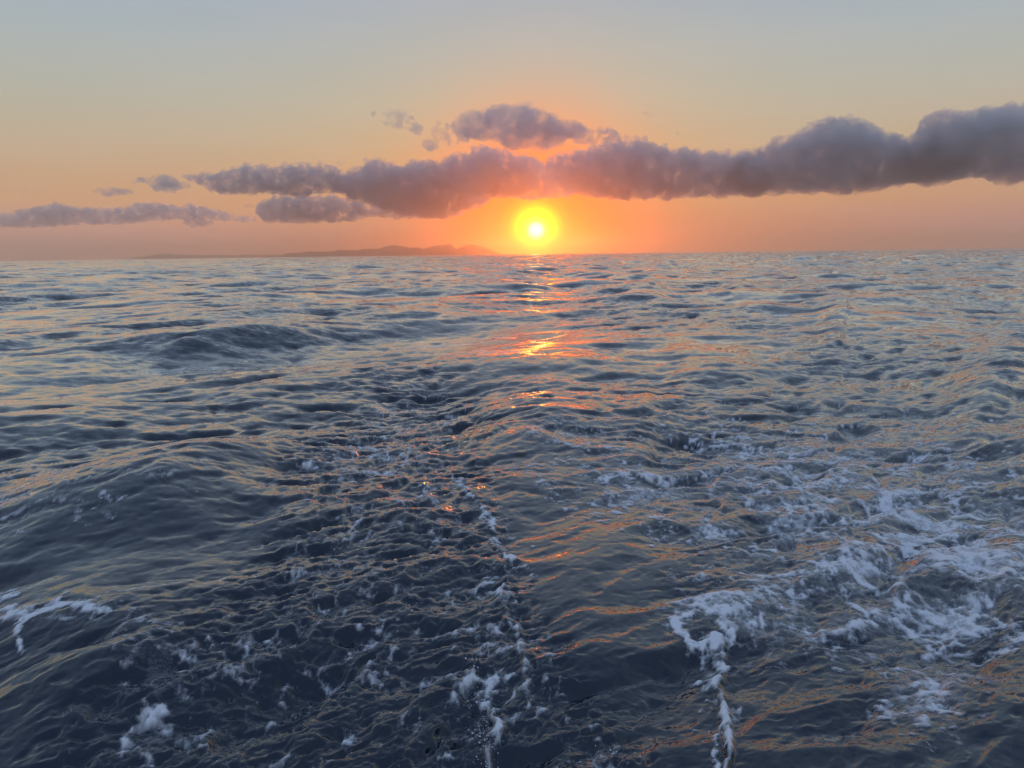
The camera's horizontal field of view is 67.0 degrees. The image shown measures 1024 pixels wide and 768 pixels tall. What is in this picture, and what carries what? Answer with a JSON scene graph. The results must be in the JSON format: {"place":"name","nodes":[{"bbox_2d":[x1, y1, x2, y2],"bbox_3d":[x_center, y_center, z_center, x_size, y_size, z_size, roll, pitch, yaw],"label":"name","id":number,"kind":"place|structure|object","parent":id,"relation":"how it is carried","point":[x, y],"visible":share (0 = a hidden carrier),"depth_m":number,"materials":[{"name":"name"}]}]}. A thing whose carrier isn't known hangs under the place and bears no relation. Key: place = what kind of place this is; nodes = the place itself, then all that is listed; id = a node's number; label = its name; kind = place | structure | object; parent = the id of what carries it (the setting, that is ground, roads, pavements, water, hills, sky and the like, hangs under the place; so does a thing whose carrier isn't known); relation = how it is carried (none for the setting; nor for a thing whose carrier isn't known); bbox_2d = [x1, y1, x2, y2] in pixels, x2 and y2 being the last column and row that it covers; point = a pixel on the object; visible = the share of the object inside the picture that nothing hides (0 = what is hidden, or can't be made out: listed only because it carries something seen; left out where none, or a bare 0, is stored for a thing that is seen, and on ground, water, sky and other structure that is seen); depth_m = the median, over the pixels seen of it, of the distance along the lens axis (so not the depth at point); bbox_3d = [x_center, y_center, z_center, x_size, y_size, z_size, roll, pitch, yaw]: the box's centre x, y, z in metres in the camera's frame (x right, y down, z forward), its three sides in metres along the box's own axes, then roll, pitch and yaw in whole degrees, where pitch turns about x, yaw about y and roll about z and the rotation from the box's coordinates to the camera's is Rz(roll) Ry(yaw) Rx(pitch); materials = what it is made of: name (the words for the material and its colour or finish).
{"place":"outdoors","nodes":[
{"label":"outdoors","id":0,"kind":"place"},
{"bbox_2d":[128,254,281,258],"bbox_3d":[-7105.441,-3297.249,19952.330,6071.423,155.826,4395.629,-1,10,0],"label":"hills","id":1,"kind":"structure","parent":0,"point":[165,256],"depth_m":19138.75,"materials":[{"name":"grey"}]},
{"bbox_2d":[279,244,499,256],"bbox_3d":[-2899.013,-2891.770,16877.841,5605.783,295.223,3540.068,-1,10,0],"label":"hills","id":2,"kind":"structure","parent":0,"point":[397,250],"depth_m":16354.87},
{"bbox_2d":[0,248,1023,767],"bbox_3d":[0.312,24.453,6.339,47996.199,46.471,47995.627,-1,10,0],"label":"sea","id":3,"kind":"structure","parent":0,"point":[234,392],"depth_m":10.09,"materials":[{"name":"liquid"}]},
{"bbox_2d":[0,389,1023,767],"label":"foam","id":4,"kind":"object","parent":3,"relation":"on","point":[968,559],"visible":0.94,"depth_m":8.22,"materials":[{"name":"white"}]},
{"bbox_2d":[398,506,733,767],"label":"spray","id":5,"kind":"object","parent":3,"relation":"on","point":[503,702],"visible":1,"depth_m":5.57,"materials":[{"name":"white liquid"}]},
{"bbox_2d":[0,0,1023,260],"label":"sky","id":6,"kind":"structure","parent":0,"point":[129,128],"materials":[{"name":"orange"}]}
]}

